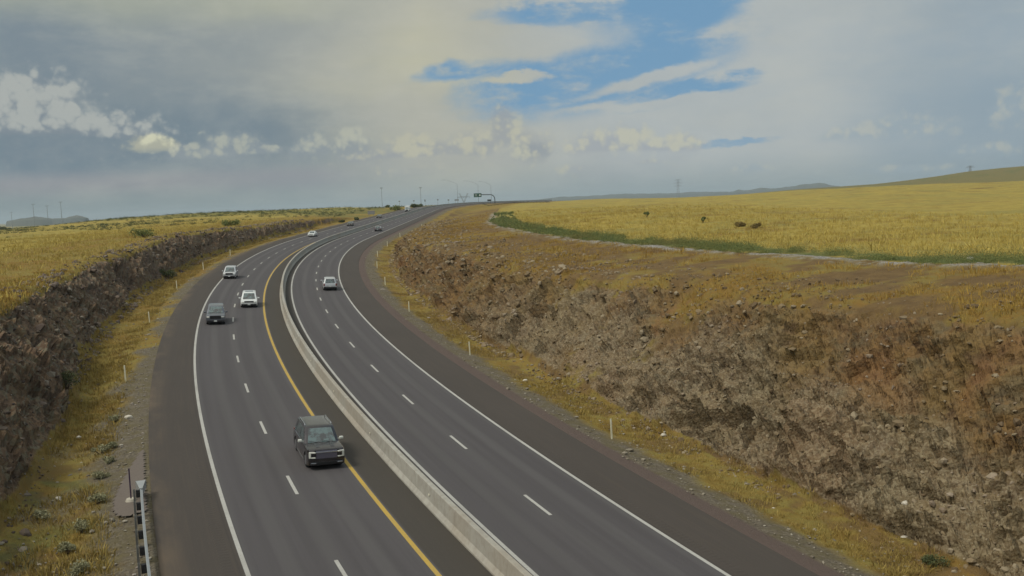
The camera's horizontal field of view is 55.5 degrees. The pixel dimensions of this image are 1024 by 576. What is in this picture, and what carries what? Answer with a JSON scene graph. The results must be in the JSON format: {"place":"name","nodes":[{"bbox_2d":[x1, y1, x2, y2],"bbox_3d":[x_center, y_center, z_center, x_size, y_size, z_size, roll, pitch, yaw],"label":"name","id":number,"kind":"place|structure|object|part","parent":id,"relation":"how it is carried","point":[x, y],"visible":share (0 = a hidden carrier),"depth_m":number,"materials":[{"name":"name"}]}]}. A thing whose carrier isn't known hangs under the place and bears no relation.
{"place":"outdoors","nodes":[
{"label":"outdoors","id":0,"kind":"place"},
{"bbox_2d":[5,215,88,226],"bbox_3d":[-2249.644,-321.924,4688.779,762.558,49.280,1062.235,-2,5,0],"label":"hills","id":1,"kind":"structure","parent":0,"point":[29,221],"depth_m":4303.46,"materials":[{"name":"grey"}]},
{"bbox_2d":[149,200,818,575],"bbox_3d":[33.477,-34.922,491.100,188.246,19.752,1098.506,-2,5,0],"label":"road","id":2,"kind":"structure","parent":0,"point":[329,514],"depth_m":54.42,"materials":[{"name":"grey asphalt"}]},
{"bbox_2d":[204,303,227,323],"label":"suv","id":3,"kind":"object","parent":2,"relation":"on","point":[215,312],"visible":1,"depth_m":105.86,"materials":[{"name":"grey paint"}]},
{"bbox_2d":[222,265,237,278],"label":"suv","id":4,"kind":"object","parent":2,"relation":"on","point":[230,270],"visible":1,"depth_m":153.49,"materials":[{"name":"silver paint"}]},
{"bbox_2d":[239,290,259,306],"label":"minivan","id":5,"kind":"object","parent":2,"relation":"on","point":[248,297],"visible":1,"depth_m":119.93,"materials":[{"name":"white paint"}]},
{"bbox_2d":[194,206,426,575],"bbox_3d":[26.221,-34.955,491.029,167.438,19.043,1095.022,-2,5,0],"label":"edge line","id":6,"kind":"object","parent":2,"relation":"on","point":[238,547],"visible":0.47,"depth_m":53.99,"materials":[{"name":"white paint"}]},
{"bbox_2d":[308,231,317,236],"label":"sedan","id":7,"kind":"object","parent":2,"relation":"on","point":[313,233],"visible":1,"depth_m":265.65,"materials":[{"name":"white paint"}]},
{"bbox_2d":[232,213,398,575],"bbox_3d":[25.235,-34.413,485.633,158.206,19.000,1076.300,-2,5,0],"label":"lane dashes","id":8,"kind":"object","parent":2,"relation":"on","point":[341,569],"visible":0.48,"depth_m":51.31,"materials":[{"name":"white paint"}]},
{"bbox_2d":[293,415,344,466],"bbox_3d":[-11.083,8.709,55.636,2.564,2.052,5.436,-2,7,-21],"label":"suv","id":9,"kind":"object","parent":2,"relation":"on","point":[316,441],"visible":1,"depth_m":54.54,"materials":[{"name":"grey paint"}]},
{"bbox_3d":[-12.293,8.092,56.289,0.174,0.590,1.320,-2,7,-21],"label":"side window","id":10,"kind":"part","parent":9,"relation":"part of","materials":[{"name":"grey glass"}]},
{"bbox_3d":[-11.793,8.240,55.006,0.174,0.590,1.290,-2,7,-21],"label":"side window","id":11,"kind":"part","parent":9,"relation":"part of","materials":[{"name":"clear glass"}]},
{"bbox_2d":[321,277,337,289],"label":"suv","id":12,"kind":"object","parent":2,"relation":"on","point":[329,283],"visible":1,"depth_m":138.22,"materials":[{"name":"silver paint"}]},
{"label":"rear window","id":13,"kind":"part","parent":12,"relation":"part of","materials":[{"name":"grey glass"}]},
{"bbox_2d":[263,243,441,575],"bbox_3d":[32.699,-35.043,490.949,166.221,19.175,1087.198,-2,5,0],"label":"median line","id":14,"kind":"object","parent":2,"relation":"on","point":[403,533],"visible":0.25,"depth_m":50.95,"materials":[{"name":"yellow paint"}]},
{"bbox_2d":[374,226,382,230],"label":"hatchback","id":15,"kind":"object","parent":2,"relation":"on","point":[378,228],"visible":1,"depth_m":295.97,"materials":[{"name":"paint"}]},
{"bbox_2d":[291,205,538,575],"bbox_3d":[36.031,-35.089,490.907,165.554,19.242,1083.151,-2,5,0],"label":"edge line","id":16,"kind":"object","parent":2,"relation":"on","point":[517,558],"visible":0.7,"depth_m":55.04,"materials":[{"name":"white paint"}]},
{"bbox_2d":[280,200,551,575],"bbox_3d":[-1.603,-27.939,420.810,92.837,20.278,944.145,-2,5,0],"label":"median barrier","id":17,"kind":"object","parent":2,"relation":"on","point":[486,551],"visible":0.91,"depth_m":52.34,"materials":[{"name":"concrete"}]},
{"bbox_2d":[315,214,551,514],"bbox_3d":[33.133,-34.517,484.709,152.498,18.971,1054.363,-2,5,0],"label":"lane dashes","id":18,"kind":"object","parent":2,"relation":"on","point":[526,496],"visible":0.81,"depth_m":59.58,"materials":[{"name":"white paint"}]},
{"bbox_2d":[338,205,730,575],"bbox_3d":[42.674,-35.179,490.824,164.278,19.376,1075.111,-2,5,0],"label":"edge line","id":19,"kind":"object","parent":2,"relation":"on","point":[642,521],"visible":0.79,"depth_m":55.56,"materials":[{"name":"white paint"}]},
{"bbox_2d":[0,166,1023,575],"bbox_3d":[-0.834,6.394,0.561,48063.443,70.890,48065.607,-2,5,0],"label":"ground","id":20,"kind":"structure","parent":0,"point":[958,438],"depth_m":63.64,"materials":[{"name":"brown soil"}]},
{"bbox_2d":[0,269,74,315],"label":"dry grass","id":21,"kind":"structure","parent":20,"relation":"on","point":[9,290],"depth_m":84.16,"materials":[{"name":"yellow plant"}]},
{"bbox_2d":[32,509,50,519],"bbox_3d":[-22.632,10.977,46.947,1.081,0.660,0.738,-1,5,16],"label":"shrub","id":22,"kind":"object","parent":20,"relation":"on","point":[41,514],"visible":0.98,"depth_m":46.83,"materials":[{"name":"green plant"}]},
{"bbox_2d":[57,541,75,553],"bbox_3d":[-19.417,11.342,42.470,0.816,0.606,0.774,-4,5,-17],"label":"shrub","id":23,"kind":"object","parent":20,"relation":"on","point":[65,546],"visible":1,"depth_m":42.36,"materials":[{"name":"green plant"}]},
{"bbox_2d":[60,369,80,390],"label":"shrub","id":24,"kind":"object","parent":20,"relation":"on","point":[66,380],"visible":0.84,"depth_m":69.33,"materials":[{"name":"green plant"}]},
{"bbox_2d":[67,558,90,575],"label":"shrub","id":25,"kind":"object","parent":20,"relation":"on","point":[75,569],"visible":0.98,"depth_m":39.82,"materials":[{"name":"green plant"}]},
{"bbox_2d":[0,271,158,575],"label":"verge grass","id":26,"kind":"structure","parent":20,"relation":"on","point":[108,554],"depth_m":56.24,"materials":[{"name":"plant"}]},
{"bbox_2d":[72,518,88,532],"bbox_3d":[-19.809,10.955,44.824,0.995,0.743,0.719,1,6,36],"label":"shrub","id":27,"kind":"object","parent":20,"relation":"on","point":[79,524],"visible":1,"depth_m":44.71,"materials":[{"name":"green plant"}]},
{"bbox_2d":[87,492,106,503],"bbox_3d":[-20.604,10.506,48.294,0.865,0.693,0.789,-6,6,-37],"label":"shrub","id":28,"kind":"object","parent":20,"relation":"on","point":[99,496],"visible":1,"depth_m":48.23,"materials":[{"name":"green plant"}]},
{"bbox_2d":[90,471,109,478],"bbox_3d":[-22.150,10.084,52.406,0.800,0.684,0.995,2,6,38],"label":"shrub","id":29,"kind":"object","parent":20,"relation":"on","point":[98,474],"visible":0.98,"depth_m":52.21,"materials":[{"name":"green plant"}]},
{"bbox_2d":[91,444,110,453],"bbox_3d":[-24.211,9.556,57.273,0.740,0.683,1.238,2,7,40],"label":"shrub","id":30,"kind":"object","parent":20,"relation":"on","point":[104,448],"visible":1,"depth_m":57.22,"materials":[{"name":"green plant"}]},
{"bbox_2d":[102,456,114,463],"bbox_3d":[-22.939,9.780,55.134,0.778,0.526,0.731,-1,5,12],"label":"shrub","id":31,"kind":"object","parent":20,"relation":"on","point":[109,459],"visible":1,"depth_m":55.11,"materials":[{"name":"green plant"}]},
{"bbox_2d":[108,441,117,447],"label":"shrub","id":32,"kind":"object","parent":20,"relation":"on","point":[113,444],"visible":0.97,"depth_m":57.96,"materials":[{"name":"green plant"}]},
{"bbox_2d":[108,414,118,421],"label":"shrub","id":33,"kind":"object","parent":20,"relation":"on","point":[112,418],"visible":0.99,"depth_m":64.43,"materials":[{"name":"green plant"}]},
{"bbox_2d":[112,450,147,516],"bbox_3d":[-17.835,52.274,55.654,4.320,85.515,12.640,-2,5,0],"label":"gravel pad","id":34,"kind":"object","parent":20,"relation":"on","point":[122,507],"visible":0.84,"depth_m":49.50,"materials":[{"name":"grey gravel"}]},
{"bbox_2d":[125,468,136,501],"bbox_3d":[-18.792,9.706,47.877,0.600,1.700,0.600,-2,5,0],"label":"marker post","id":35,"kind":"object","parent":34,"relation":"on","point":[130,499],"visible":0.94,"depth_m":47.83,"materials":[{"name":"plastic"}]},
{"bbox_2d":[133,480,150,575],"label":"guardrail","id":36,"kind":"object","parent":20,"relation":"on","point":[144,568],"visible":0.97,"depth_m":42.06,"materials":[{"name":"metal"}]},
{"bbox_2d":[129,227,156,237],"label":"shrub","id":37,"kind":"object","parent":20,"relation":"on","point":[142,233],"visible":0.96,"depth_m":178.59,"materials":[{"name":"green plant"}]},
{"bbox_2d":[0,219,312,575],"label":"loose rocks","id":38,"kind":"object","parent":20,"relation":"on","point":[39,329],"visible":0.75,"depth_m":101.02,"materials":[{"name":"brown stone"}]},
{"bbox_2d":[0,216,315,314],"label":"dry grass","id":39,"kind":"structure","parent":20,"relation":"on","point":[74,237],"depth_m":172.22,"materials":[{"name":"yellow plant"}]},
{"bbox_2d":[1,220,323,575],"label":"dry grass","id":40,"kind":"structure","parent":20,"relation":"on","point":[44,568],"depth_m":63.19,"materials":[{"name":"yellow plant"}]},
{"bbox_2d":[159,269,176,278],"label":"shrub","id":41,"kind":"object","parent":20,"relation":"on","point":[167,273],"visible":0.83,"depth_m":156.80,"materials":[{"name":"green plant"}]},
{"bbox_2d":[0,205,426,237],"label":"scrub","id":42,"kind":"object","parent":20,"relation":"on","point":[106,225],"visible":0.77,"depth_m":446.55,"materials":[{"name":"green plant"}]},
{"bbox_2d":[221,219,240,225],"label":"shrub","id":43,"kind":"object","parent":20,"relation":"on","point":[225,222],"visible":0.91,"depth_m":266.70,"materials":[{"name":"green plant"}]},
{"bbox_2d":[389,205,402,210],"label":"bush","id":44,"kind":"object","parent":20,"relation":"on","point":[395,207],"visible":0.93,"depth_m":542.61,"materials":[{"name":"green plant"}]},
{"bbox_2d":[474,193,494,200],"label":"overhead sign","id":45,"kind":"object","parent":20,"relation":"on","point":[477,194],"visible":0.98,"depth_m":696.20,"materials":[{"name":"metal"}]},
{"bbox_2d":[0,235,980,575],"bbox_3d":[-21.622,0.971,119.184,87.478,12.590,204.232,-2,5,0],"label":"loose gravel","id":46,"kind":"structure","parent":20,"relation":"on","point":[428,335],"depth_m":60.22,"materials":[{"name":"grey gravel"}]},
{"bbox_2d":[485,202,546,205],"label":"guardrail","id":47,"kind":"object","parent":20,"relation":"on","point":[513,202],"visible":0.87,"depth_m":637.45,"materials":[{"name":"metal"}]},
{"bbox_2d":[610,419,612,438],"bbox_3d":[6.295,8.952,61.670,0.115,1.350,0.060,-6,5,-21],"label":"delineator post","id":48,"kind":"object","parent":20,"relation":"on","point":[611,428],"visible":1,"depth_m":61.64,"materials":[{"name":"white plastic"}]},
{"bbox_2d":[377,232,956,575],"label":"dry grass","id":49,"kind":"structure","parent":20,"relation":"on","point":[907,570],"depth_m":55.05,"materials":[{"name":"yellow plant"}]},
{"bbox_2d":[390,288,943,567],"bbox_3d":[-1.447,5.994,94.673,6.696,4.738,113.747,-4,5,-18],"label":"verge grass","id":50,"kind":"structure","parent":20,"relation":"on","point":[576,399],"depth_m":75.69,"materials":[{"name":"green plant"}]},
{"bbox_2d":[388,217,1023,572],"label":"loose rocks","id":51,"kind":"object","parent":20,"relation":"on","point":[864,428],"visible":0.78,"depth_m":76.06,"materials":[{"name":"brown stone"}]},
{"bbox_2d":[393,211,1023,547],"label":"russet grass","id":52,"kind":"structure","parent":20,"relation":"on","point":[995,268],"depth_m":77.48,"materials":[{"name":"brown plant"}]},
{"bbox_2d":[734,221,745,226],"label":"shrub","id":53,"kind":"object","parent":20,"relation":"on","point":[740,224],"visible":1,"depth_m":157.63,"materials":[{"name":"brown plant"}]},
{"bbox_2d":[488,211,1023,264],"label":"green weeds","id":54,"kind":"object","parent":20,"relation":"on","point":[511,222],"visible":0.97,"depth_m":102.01,"materials":[{"name":"green plant"}]},
{"bbox_2d":[750,222,761,227],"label":"shrub","id":55,"kind":"object","parent":20,"relation":"on","point":[755,225],"visible":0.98,"depth_m":152.79,"materials":[{"name":"brown plant"}]},
{"bbox_2d":[513,202,1023,255],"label":"dry grass","id":56,"kind":"structure","parent":20,"relation":"on","point":[975,232],"depth_m":145.71,"materials":[{"name":"yellow plant"}]},
{"bbox_2d":[921,554,949,566],"bbox_3d":[18.387,11.858,42.157,1.039,0.713,1.181,-5,6,-31],"label":"shrub","id":57,"kind":"object","parent":20,"relation":"on","point":[927,558],"visible":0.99,"depth_m":42.06,"materials":[{"name":"green plant"}]},
{"bbox_2d":[0,0,1023,223],"label":"sky","id":58,"kind":"structure","parent":0,"point":[114,109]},
{"bbox_2d":[530,192,717,201],"bbox_3d":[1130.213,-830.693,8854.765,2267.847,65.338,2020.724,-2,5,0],"label":"hills","id":59,"kind":"structure","parent":0,"point":[657,195],"depth_m":8211.65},
{"bbox_2d":[696,183,840,196],"bbox_3d":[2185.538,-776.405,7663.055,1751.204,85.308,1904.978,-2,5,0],"label":"hills","id":60,"kind":"structure","parent":0,"point":[802,186],"depth_m":7211.83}
]}

